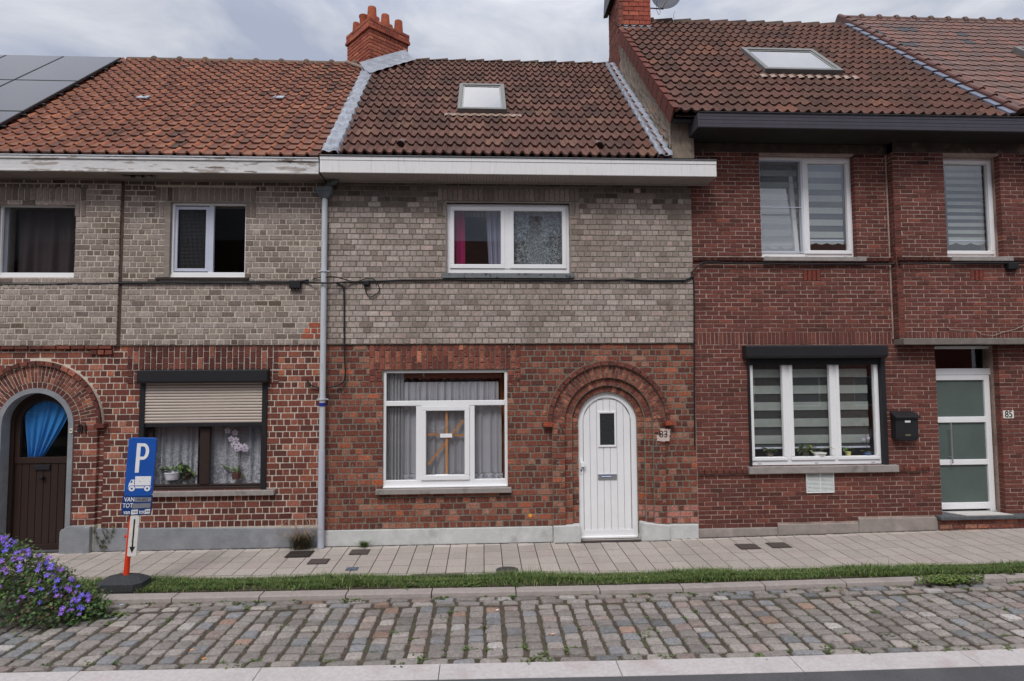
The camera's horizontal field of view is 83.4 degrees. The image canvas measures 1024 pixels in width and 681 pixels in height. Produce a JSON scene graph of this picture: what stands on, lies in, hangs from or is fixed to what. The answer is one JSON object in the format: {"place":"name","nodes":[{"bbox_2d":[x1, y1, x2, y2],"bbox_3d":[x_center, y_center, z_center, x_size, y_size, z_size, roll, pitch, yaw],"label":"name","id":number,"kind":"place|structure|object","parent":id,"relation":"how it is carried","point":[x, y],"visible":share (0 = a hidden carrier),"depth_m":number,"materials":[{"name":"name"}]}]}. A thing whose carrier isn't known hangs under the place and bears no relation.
{"place":"outdoors","nodes":[
{"label":"outdoors","id":0,"kind":"place"},
{"bbox_2d":[0,533,1023,595],"bbox_3d":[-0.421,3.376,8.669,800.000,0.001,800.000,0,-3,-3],"label":"ground","id":1,"kind":"structure","parent":0,"point":[495,586],"depth_m":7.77,"materials":[{"name":"green plant"}]},
{"bbox_2d":[0,56,360,553],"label":"row house","id":2,"kind":"structure","parent":1,"relation":"on","point":[155,168],"depth_m":8.62,"materials":[{"name":"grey brick"}]},
{"bbox_2d":[6,393,66,549],"bbox_3d":[-6.977,1.945,8.563,0.970,2.365,0.117,0,-3,-3],"label":"door","id":3,"kind":"structure","parent":2,"relation":"in","point":[36,495],"depth_m":8.54,"materials":[{"name":"brown paint"}]},
{"bbox_2d":[0,205,74,276],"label":"window","id":4,"kind":"structure","parent":2,"relation":"in","point":[5,218],"depth_m":8.62,"materials":[{"name":"white plastic"}]},
{"bbox_2d":[25,401,66,456],"bbox_3d":[-6.978,1.316,8.644,0.730,0.849,0.050,0,-3,-3],"label":"curtain","id":5,"kind":"object","parent":2,"relation":"hanging from","point":[45,421],"visible":0.94,"depth_m":8.64,"materials":[{"name":"fabric"}]},
{"bbox_2d":[17,209,75,272],"bbox_3d":[-7.020,-1.465,8.806,1.090,1.085,0.088,0,-3,-3],"label":"curtain","id":6,"kind":"object","parent":2,"relation":"hanging from","point":[46,241],"visible":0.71,"depth_m":8.80,"materials":[{"name":"fabric"}]},
{"bbox_2d":[0,61,120,128],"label":"mounting rails","id":7,"kind":"object","parent":2,"relation":"attached to","point":[44,104],"visible":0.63,"depth_m":10.11,"materials":[{"name":"black metal"}]},
{"bbox_2d":[0,80,12,86],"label":"solar panel","id":8,"kind":"object","parent":7,"relation":"attached to","point":[3,82],"visible":0.75,"depth_m":10.42,"materials":[{"name":"black glass"}]},
{"bbox_2d":[0,111,22,125],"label":"solar panel","id":9,"kind":"object","parent":7,"relation":"attached to","point":[6,116],"visible":1,"depth_m":9.14,"materials":[{"name":"black glass"}]},
{"bbox_2d":[0,55,63,80],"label":"solar panel","id":10,"kind":"object","parent":7,"relation":"attached to","point":[13,67],"visible":0.95,"depth_m":11.27,"materials":[{"name":"black glass"}]},
{"bbox_2d":[0,80,77,112],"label":"solar panel","id":11,"kind":"object","parent":7,"relation":"attached to","point":[23,96],"visible":1,"depth_m":10.01,"materials":[{"name":"grey glass"}]},
{"bbox_2d":[16,56,120,82],"bbox_3d":[-8.580,-5.293,11.202,1.105,1.150,1.230,0,-3,-3],"label":"solar panel","id":12,"kind":"object","parent":7,"relation":"attached to","point":[78,69],"visible":1,"depth_m":11.12,"materials":[{"name":"grey glass"}]},
{"bbox_2d":[77,424,86,432],"bbox_3d":[-6.306,1.290,8.428,0.121,0.123,0.016,0,-3,-3],"label":"house number","id":13,"kind":"object","parent":2,"relation":"attached to","point":[81,427],"visible":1,"depth_m":8.42,"materials":[{"name":"black metal"}]},
{"bbox_2d":[92,525,116,550],"bbox_3d":[-5.956,2.874,8.367,0.433,0.380,0.017,0,-3,-3],"label":"wall weed","id":14,"kind":"object","parent":2,"relation":"attached to","point":[104,545],"depth_m":8.37,"materials":[{"name":"green plant"}]},
{"bbox_2d":[0,281,286,283],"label":"cable","id":15,"kind":"object","parent":2,"relation":"attached to","point":[185,281],"visible":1,"depth_m":8.62,"materials":[{"name":"rubber"}]},
{"bbox_2d":[0,279,308,285],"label":"cable","id":16,"kind":"object","parent":2,"relation":"attached to","point":[151,283],"visible":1,"depth_m":8.59,"materials":[{"name":"rubber"}]},
{"bbox_2d":[158,462,189,479],"bbox_3d":[-5.087,1.972,8.704,0.434,0.247,0.291,0,-3,-3],"label":"potted plant","id":17,"kind":"object","parent":2,"relation":"on","point":[172,475],"visible":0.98,"depth_m":8.62,"materials":[{"name":"green plant"}]},
{"bbox_2d":[154,438,197,483],"bbox_3d":[-5.114,1.470,8.771,0.650,1.434,0.065,0,-3,-3],"label":"lace curtain","id":18,"kind":"object","parent":2,"relation":"hanging from","point":[172,443],"visible":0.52,"depth_m":8.75,"materials":[{"name":"white fabric"}]},
{"bbox_2d":[180,467,195,481],"bbox_3d":[-4.907,2.026,8.707,0.195,0.238,0.178,2,-4,-34],"label":"trailing plant","id":19,"kind":"object","parent":2,"relation":"on","point":[188,475],"visible":1,"depth_m":8.69,"materials":[{"name":"green plant"}]},
{"bbox_2d":[137,369,269,490],"bbox_3d":[-4.587,1.328,8.584,1.885,1.790,0.260,0,-3,-3],"label":"window","id":20,"kind":"structure","parent":2,"relation":"in","point":[202,398],"depth_m":8.59,"materials":[{"name":"black metal"}]},
{"bbox_2d":[170,203,245,276],"bbox_3d":[-4.603,-1.522,8.779,1.117,1.142,0.092,0,-3,-3],"label":"window","id":21,"kind":"structure","parent":2,"relation":"in","point":[176,271],"depth_m":8.77,"materials":[{"name":"white plastic"}]},
{"bbox_2d":[220,428,248,479],"bbox_3d":[-4.226,1.651,8.740,0.454,0.955,0.130,0,-3,-3],"label":"orchid","id":22,"kind":"object","parent":2,"relation":"in","point":[236,474],"visible":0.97,"depth_m":8.72,"materials":[{"name":"white plant"}]},
{"bbox_2d":[211,437,260,482],"bbox_3d":[-4.190,1.467,8.816,0.976,1.434,0.064,0,-3,-3],"label":"lace curtain","id":23,"kind":"object","parent":2,"relation":"hanging from","point":[229,455],"visible":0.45,"depth_m":8.80,"materials":[{"name":"white fabric"}]},
{"bbox_2d":[289,280,301,289],"bbox_3d":[-3.277,-0.836,8.692,0.170,0.140,0.070,0,-3,-3],"label":"junction box","id":24,"kind":"object","parent":2,"relation":"attached to","point":[294,284],"visible":1,"depth_m":8.66,"materials":[{"name":"black plastic"}]},
{"bbox_2d":[0,649,1023,680],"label":"concrete road edge","id":25,"kind":"object","parent":1,"relation":"on","point":[841,662],"visible":0.9,"depth_m":5.11,"materials":[{"name":"grey concrete"}]},
{"bbox_2d":[0,573,1023,605],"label":"kerb","id":26,"kind":"structure","parent":1,"relation":"on","point":[267,596],"depth_m":6.85,"materials":[{"name":"concrete"}]},
{"bbox_2d":[319,5,716,546],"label":"row house","id":27,"kind":"structure","parent":1,"relation":"on","point":[420,151],"depth_m":8.88,"materials":[{"name":"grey brick"}]},
{"bbox_2d":[306,283,345,387],"bbox_3d":[-2.800,-0.078,8.698,0.589,1.604,0.045,0,-3,-3],"label":"cable","id":28,"kind":"object","parent":27,"relation":"attached to","point":[344,342],"visible":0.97,"depth_m":8.69,"materials":[{"name":"rubber"}]},
{"bbox_2d":[315,179,338,548],"bbox_3d":[-2.787,0.247,8.637,0.350,5.633,0.170,0,-3,-3],"label":"downpipe","id":29,"kind":"object","parent":27,"relation":"attached to","point":[325,193],"visible":0.98,"depth_m":8.60,"materials":[{"name":"grey metal"}]},
{"bbox_2d":[313,276,379,296],"bbox_3d":[-2.519,-0.812,8.696,1.016,0.310,0.122,0,-3,-3],"label":"cable","id":30,"kind":"object","parent":27,"relation":"attached to","point":[358,280],"visible":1,"depth_m":8.75,"materials":[{"name":"rubber"}]},
{"bbox_2d":[363,281,369,286],"bbox_3d":[-2.213,-0.860,8.746,0.090,0.090,0.070,0,-3,-3],"label":"junction box","id":31,"kind":"object","parent":27,"relation":"attached to","point":[366,283],"visible":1,"depth_m":8.71,"materials":[{"name":"black plastic"}]},
{"bbox_2d":[386,373,403,479],"bbox_3d":[-1.819,1.399,8.843,0.298,1.881,0.052,0,-3,-3],"label":"pleated curtain","id":32,"kind":"object","parent":27,"relation":"hanging from","point":[395,436],"visible":0.82,"depth_m":8.85,"materials":[{"name":"fabric"}]},
{"bbox_2d":[383,370,507,487],"bbox_3d":[-1.015,1.342,8.806,1.898,1.781,0.110,0,-3,-3],"label":"window","id":33,"kind":"structure","parent":27,"relation":"in","point":[468,479],"depth_m":8.78,"materials":[{"name":"white plastic"}]},
{"bbox_2d":[404,382,497,400],"bbox_3d":[-0.944,0.820,8.948,1.464,0.351,0.066,0,-3,-3],"label":"net curtain","id":34,"kind":"object","parent":27,"relation":"hanging from","point":[423,391],"visible":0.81,"depth_m":8.95,"materials":[{"name":"white fabric"}]},
{"bbox_2d":[404,373,500,379],"bbox_3d":[-0.924,0.522,8.945,1.504,0.189,0.010,0,-3,-3],"label":"scalloped pelmet","id":35,"kind":"object","parent":27,"relation":"attached to","point":[444,376],"visible":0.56,"depth_m":8.94,"materials":[{"name":"fabric"}]},
{"bbox_2d":[403,405,502,479],"bbox_3d":[-0.914,1.607,8.904,1.539,1.248,0.070,0,-3,-3],"label":"net curtain","id":36,"kind":"object","parent":27,"relation":"hanging from","point":[488,444],"visible":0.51,"depth_m":8.91,"materials":[{"name":"white fabric"}]},
{"bbox_2d":[454,211,464,263],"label":"curtain","id":37,"kind":"object","parent":27,"relation":"hanging from","point":[459,237],"visible":0.66,"depth_m":9.12,"materials":[{"name":"fabric"}]},
{"bbox_2d":[466,213,485,216],"bbox_3d":[-0.541,-2.020,9.268,0.538,0.050,0.020,0,-3,-3],"label":"raised slat blind","id":38,"kind":"object","parent":27,"relation":"attached to","point":[474,215],"visible":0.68,"depth_m":9.26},
{"bbox_2d":[486,211,500,263],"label":"curtain","id":39,"kind":"object","parent":27,"relation":"hanging from","point":[493,221],"visible":0.58,"depth_m":9.15,"materials":[{"name":"fabric"}]},
{"bbox_2d":[499,372,504,477],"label":"curtain","id":40,"kind":"object","parent":27,"relation":"hanging from","point":[501,388],"visible":0.41,"depth_m":9.10,"materials":[{"name":"fabric"}]},
{"bbox_2d":[447,204,569,272],"bbox_3d":[-0.058,-1.587,9.009,1.914,1.098,0.078,0,-3,-3],"label":"window","id":41,"kind":"structure","parent":27,"relation":"in","point":[507,265],"depth_m":8.98,"materials":[{"name":"white plastic"}]},
{"bbox_2d":[528,212,545,263],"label":"curtain","id":42,"kind":"object","parent":27,"relation":"hanging from","point":[538,214],"visible":0.56,"depth_m":9.24,"materials":[{"name":"fabric"}]},
{"bbox_2d":[514,212,561,263],"bbox_3d":[0.428,-1.623,9.134,0.859,0.978,0.035,0,-3,-3],"label":"curtain","id":43,"kind":"object","parent":27,"relation":"attached to","point":[530,236],"visible":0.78,"depth_m":9.13,"materials":[{"name":"grey fabric"}]},
{"bbox_2d":[578,392,637,538],"bbox_3d":[1.485,1.927,8.948,0.934,2.249,0.110,0,-3,-3],"label":"front door","id":44,"kind":"structure","parent":27,"relation":"in","point":[607,454],"depth_m":8.96,"materials":[{"name":"white paint"}]},
{"bbox_2d":[301,261,1023,283],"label":"cable","id":45,"kind":"object","parent":27,"relation":"attached to","point":[695,268],"visible":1,"depth_m":8.99,"materials":[{"name":"rubber"}]},
{"bbox_2d":[1005,262,1018,270],"bbox_3d":[7.964,-1.177,9.158,0.170,0.130,0.070,0,-3,-3],"label":"junction box","id":46,"kind":"object","parent":45,"relation":"attached to","point":[1011,266],"visible":1,"depth_m":9.13,"materials":[{"name":"black plastic"}]},
{"bbox_2d":[655,429,669,441],"bbox_3d":[2.321,1.457,8.855,0.245,0.201,0.006,0,-3,-3],"label":"painted number","id":47,"kind":"object","parent":27,"relation":"attached to","point":[663,437],"visible":1,"depth_m":8.85,"materials":[{"name":"black"}]},
{"bbox_2d":[625,263,712,281],"bbox_3d":[2.458,-1.065,9.004,1.397,0.303,0.012,0,-3,-3],"label":"cable","id":48,"kind":"object","parent":27,"relation":"attached to","point":[665,281],"visible":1,"depth_m":8.99,"materials":[{"name":"rubber"}]},
{"bbox_2d":[685,276,695,445],"bbox_3d":[2.790,0.312,8.945,0.157,2.640,0.024,0,-3,-3],"label":"cable","id":49,"kind":"object","parent":27,"relation":"attached to","point":[694,347],"visible":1,"depth_m":8.96,"materials":[{"name":"rubber"}]},
{"bbox_2d":[603,0,1023,537],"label":"row house","id":50,"kind":"structure","parent":1,"relation":"on","point":[893,134],"depth_m":9.17,"materials":[{"name":"brick"}]},
{"bbox_2d":[650,0,678,9],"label":"satellite dish","id":51,"kind":"object","parent":50,"relation":"attached to","point":[663,4],"visible":0.93,"depth_m":12.62,"materials":[{"name":"metal"}]},
{"bbox_2d":[753,369,781,448],"bbox_3d":[4.067,0.999,9.164,0.598,1.438,0.023,0,-3,-3],"label":"zebra blind","id":52,"kind":"object","parent":50,"relation":"attached to","point":[765,406],"visible":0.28,"depth_m":9.16,"materials":[{"name":"grey fabric"}]},
{"bbox_2d":[762,447,777,456],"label":"potted plant","id":53,"kind":"object","parent":50,"relation":"on","point":[771,454],"visible":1,"depth_m":9.09,"materials":[{"name":"green plant"}]},
{"bbox_2d":[759,162,798,248],"bbox_3d":[4.416,-2.264,9.509,0.629,1.520,0.023,0,-3,-3],"label":"zebra blind","id":54,"kind":"object","parent":50,"relation":"attached to","point":[776,245],"visible":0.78,"depth_m":9.50,"materials":[{"name":"grey fabric"}]},
{"bbox_2d":[797,444,812,455],"bbox_3d":[4.663,1.741,9.115,0.216,0.183,0.241,-3,-4,41],"label":"potted plant","id":55,"kind":"object","parent":50,"relation":"on","point":[806,453],"visible":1,"depth_m":9.10,"materials":[{"name":"green plant"}]},
{"bbox_2d":[759,157,852,256],"bbox_3d":[4.743,-2.146,9.452,1.574,1.665,0.295,0,-3,-3],"label":"window","id":56,"kind":"structure","parent":50,"relation":"in","point":[805,251],"depth_m":9.34,"materials":[{"name":"white plastic"}]},
{"bbox_2d":[792,369,829,447],"bbox_3d":[4.806,0.996,9.200,0.759,1.438,0.023,0,-3,-3],"label":"zebra blind","id":57,"kind":"object","parent":50,"relation":"attached to","point":[809,389],"visible":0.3,"depth_m":9.19,"materials":[{"name":"grey fabric"}]},
{"bbox_2d":[742,345,888,466],"bbox_3d":[4.775,1.020,9.046,2.307,1.886,0.280,0,-3,-3],"label":"window","id":58,"kind":"structure","parent":50,"relation":"in","point":[785,356],"depth_m":9.06,"materials":[{"name":"white plastic"}]},
{"bbox_2d":[811,444,834,456],"bbox_3d":[4.936,1.748,9.149,0.342,0.182,0.304,-2,-3,24],"label":"potted plant","id":59,"kind":"object","parent":50,"relation":"on","point":[820,454],"visible":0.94,"depth_m":9.07,"materials":[{"name":"white plant"}]},
{"bbox_2d":[807,164,843,244],"bbox_3d":[5.147,-2.298,9.447,0.566,1.467,0.023,0,-3,-3],"label":"zebra blind","id":60,"kind":"object","parent":50,"relation":"attached to","point":[813,198],"visible":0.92,"depth_m":9.44,"materials":[{"name":"grey fabric"}]},
{"bbox_2d":[842,447,853,455],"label":"potted plant","id":61,"kind":"object","parent":50,"relation":"on","point":[847,453],"visible":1,"depth_m":9.12,"materials":[{"name":"green plant"}]},
{"bbox_2d":[839,369,869,447],"bbox_3d":[5.463,0.994,9.233,0.516,1.438,0.023,0,-3,-3],"label":"zebra blind","id":62,"kind":"object","parent":50,"relation":"attached to","point":[854,405],"visible":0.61,"depth_m":9.23,"materials":[{"name":"grey fabric"}]},
{"bbox_2d":[861,426,870,454],"bbox_3d":[5.654,1.565,9.179,0.194,0.500,0.108,-2,-3,21],"label":"orchid","id":63,"kind":"object","parent":50,"relation":"in","point":[866,452],"visible":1,"depth_m":9.16,"materials":[{"name":"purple plant"}]},
{"bbox_2d":[890,411,920,440],"bbox_3d":[6.178,1.339,9.033,0.404,0.447,0.150,0,-3,-3],"label":"wall letterbox","id":64,"kind":"object","parent":50,"relation":"attached to","point":[904,425],"depth_m":8.99,"materials":[{"name":"black metal"}]},
{"bbox_2d":[898,437,916,440],"bbox_3d":[6.181,1.533,8.982,0.305,0.055,0.005,0,-3,-3],"label":"lower door","id":65,"kind":"structure","parent":64,"relation":"in","point":[899,438],"depth_m":8.98,"materials":[{"name":"black plastic"}]},
{"bbox_2d":[934,346,996,511],"bbox_3d":[7.306,1.428,9.329,1.251,2.688,0.180,0,-3,-3],"label":"front door","id":66,"kind":"structure","parent":50,"relation":"in","point":[963,394],"depth_m":9.33,"materials":[{"name":"white plastic"}]},
{"bbox_2d":[945,166,986,244],"bbox_3d":[7.582,-2.302,9.548,0.758,1.448,0.023,0,-3,-3],"label":"zebra blind","id":67,"kind":"object","parent":50,"relation":"attached to","point":[968,240],"visible":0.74,"depth_m":9.54,"materials":[{"name":"grey fabric"}]},
{"bbox_2d":[943,158,995,256],"bbox_3d":[7.399,-2.152,9.408,0.946,1.662,0.102,0,-3,-3],"label":"window","id":68,"kind":"structure","parent":50,"relation":"in","point":[986,163],"depth_m":9.39,"materials":[{"name":"white plastic"}]},
{"bbox_2d":[946,511,1013,515],"bbox_3d":[7.395,2.736,9.097,0.911,0.010,0.230,0,-3,-3],"label":"doormat","id":69,"kind":"object","parent":50,"relation":"on","point":[976,513],"visible":1,"depth_m":9.07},
{"bbox_2d":[947,325,1023,335],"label":"cable","id":70,"kind":"object","parent":50,"relation":"attached to","point":[984,334],"visible":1,"depth_m":9.10,"materials":[{"name":"rubber"}]},
{"bbox_2d":[1003,410,1013,417],"bbox_3d":[7.940,1.182,9.197,0.176,0.124,0.015,0,-3,-3],"label":"house number plate","id":71,"kind":"object","parent":50,"relation":"attached to","point":[1008,414],"visible":1,"depth_m":9.19,"materials":[{"name":"white metal"}]},
{"bbox_2d":[835,14,1023,117],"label":"row house","id":72,"kind":"structure","parent":1,"relation":"on","point":[981,58],"depth_m":11.65,"materials":[{"name":"tile"}]},
{"bbox_2d":[0,528,1023,579],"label":"pavement","id":73,"kind":"structure","parent":0,"point":[911,547],"depth_m":8.03,"materials":[{"name":"grey concrete"}]},
{"bbox_2d":[277,533,315,549],"bbox_3d":[-3.058,2.914,8.462,1.064,0.293,1.072,-2,-3,21],"label":"dry grass tuft","id":74,"kind":"object","parent":73,"relation":"on","point":[306,544],"visible":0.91,"depth_m":8.42,"materials":[{"name":"brown plant"}]},
{"bbox_2d":[273,515,326,541],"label":"dry stalks","id":75,"kind":"object","parent":74,"relation":"on","point":[304,535],"visible":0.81,"depth_m":8.42,"materials":[{"name":"brown plant"}]},
{"bbox_2d":[285,551,313,556],"bbox_3d":[-3.030,3.045,8.211,0.352,0.006,0.291,0,-3,-3],"label":"utility cover","id":76,"kind":"object","parent":73,"relation":"on","point":[299,554],"visible":1,"depth_m":8.18,"materials":[{"name":"grey metal"}]},
{"bbox_2d":[307,558,329,563],"bbox_3d":[-2.655,3.031,7.899,0.272,0.006,0.217,0,-3,-3],"label":"utility cover","id":77,"kind":"object","parent":73,"relation":"on","point":[318,561],"visible":1,"depth_m":7.87,"materials":[{"name":"metal"}]},
{"bbox_2d":[346,567,358,569],"bbox_3d":[-2.116,3.016,7.606,0.158,0.006,0.114,0,-3,-3],"label":"utility cover","id":78,"kind":"object","parent":73,"relation":"on","point":[351,568],"visible":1,"depth_m":7.60,"materials":[{"name":"blue metal"}]},
{"bbox_2d":[348,549,370,554],"bbox_3d":[-2.194,3.043,8.289,0.274,0.006,0.239,0,-3,-3],"label":"utility cover","id":79,"kind":"object","parent":73,"relation":"on","point":[358,551],"visible":1,"depth_m":8.28,"materials":[{"name":"metal"}]},
{"bbox_2d":[354,540,371,547],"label":"grass tuft","id":80,"kind":"object","parent":73,"relation":"on","point":[363,544],"visible":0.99,"depth_m":8.51,"materials":[{"name":"green plant"}]},
{"bbox_2d":[411,573,464,576],"bbox_3d":[-0.947,3.001,7.357,0.697,0.006,0.106,0,-3,-3],"label":"utility cover","id":81,"kind":"object","parent":73,"relation":"on","point":[446,574],"visible":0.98,"depth_m":7.36,"materials":[{"name":"concrete"}]},
{"bbox_2d":[13,530,936,552],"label":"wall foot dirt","id":82,"kind":"structure","parent":73,"relation":"on","point":[596,541],"depth_m":8.71,"materials":[{"name":"grey soil"}]},
{"bbox_2d":[496,566,517,572],"bbox_3d":[-0.063,3.003,7.533,0.292,0.006,0.260,0,-3,-3],"label":"utility cover","id":83,"kind":"object","parent":73,"relation":"on","point":[500,569],"visible":0.77,"depth_m":7.53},
{"bbox_2d":[734,544,760,548],"bbox_3d":[3.434,2.998,8.381,0.302,0.006,0.247,0,-3,-3],"label":"utility cover","id":84,"kind":"object","parent":73,"relation":"on","point":[747,546],"visible":1,"depth_m":8.36,"materials":[{"name":"metal"}]},
{"bbox_2d":[766,542,791,547],"bbox_3d":[3.905,2.991,8.420,0.299,0.006,0.248,0,-3,-3],"label":"utility cover","id":85,"kind":"object","parent":73,"relation":"on","point":[778,544],"visible":1,"depth_m":8.42,"materials":[{"name":"metal"}]},
{"bbox_2d":[0,582,1023,672],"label":"cobbled parking strip","id":86,"kind":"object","parent":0,"point":[610,636],"visible":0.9,"depth_m":5.89,"materials":[{"name":"stone"}]},
{"bbox_2d":[0,600,23,614],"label":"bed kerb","id":87,"kind":"structure","parent":86,"relation":"on","point":[18,605],"depth_m":6.43,"materials":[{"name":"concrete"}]},
{"bbox_2d":[0,532,116,633],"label":"flowering bush","id":88,"kind":"object","parent":86,"relation":"on","point":[86,604],"visible":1,"depth_m":6.16,"materials":[{"name":"purple plant"}]},
{"bbox_2d":[102,611,128,619],"bbox_3d":[-4.342,3.018,6.324,0.264,0.072,0.242,1,-3,-19],"label":"weed","id":89,"kind":"object","parent":86,"relation":"on","point":[114,613],"visible":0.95,"depth_m":6.31,"materials":[{"name":"green plant"}]},
{"bbox_2d":[2,565,1023,669],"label":"joint weeds","id":90,"kind":"object","parent":86,"relation":"on","point":[441,597],"visible":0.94,"depth_m":6.21,"materials":[{"name":"green plant"}]},
{"bbox_2d":[54,531,998,659],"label":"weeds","id":91,"kind":"object","parent":86,"relation":"on","point":[504,560],"visible":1,"depth_m":7.72,"materials":[{"name":"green plant"}]},
{"bbox_2d":[563,645,581,653],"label":"weed","id":92,"kind":"object","parent":86,"relation":"on","point":[567,652],"visible":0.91,"depth_m":5.50,"materials":[{"name":"green plant"}]},
{"bbox_2d":[914,573,984,584],"bbox_3d":[5.343,2.904,6.992,1.012,0.051,0.310,0,-3,-3],"label":"creeping weed","id":93,"kind":"object","parent":86,"relation":"on","point":[950,579],"visible":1,"depth_m":6.98,"materials":[{"name":"green plant"}]},
{"bbox_2d":[0,0,1023,62],"label":"sky","id":94,"kind":"structure","parent":0,"point":[312,30],"materials":[{"name":"white"}]},
{"bbox_2d":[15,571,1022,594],"bbox_3d":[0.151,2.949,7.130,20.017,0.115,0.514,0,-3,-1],"label":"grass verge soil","id":95,"kind":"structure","parent":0,"point":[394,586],"depth_m":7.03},
{"bbox_2d":[96,437,156,592],"bbox_3d":[-4.682,2.099,7.043,0.617,1.821,0.330,0,-3,-3],"label":"parking sign","id":96,"kind":"object","parent":95,"relation":"on","point":[137,500],"visible":1,"depth_m":6.99,"materials":[{"name":"blue metal"}]},
{"bbox_2d":[409,665,1023,680],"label":"road","id":97,"kind":"structure","parent":0,"point":[1002,673],"depth_m":4.97,"materials":[{"name":"grey asphalt"}]}
]}

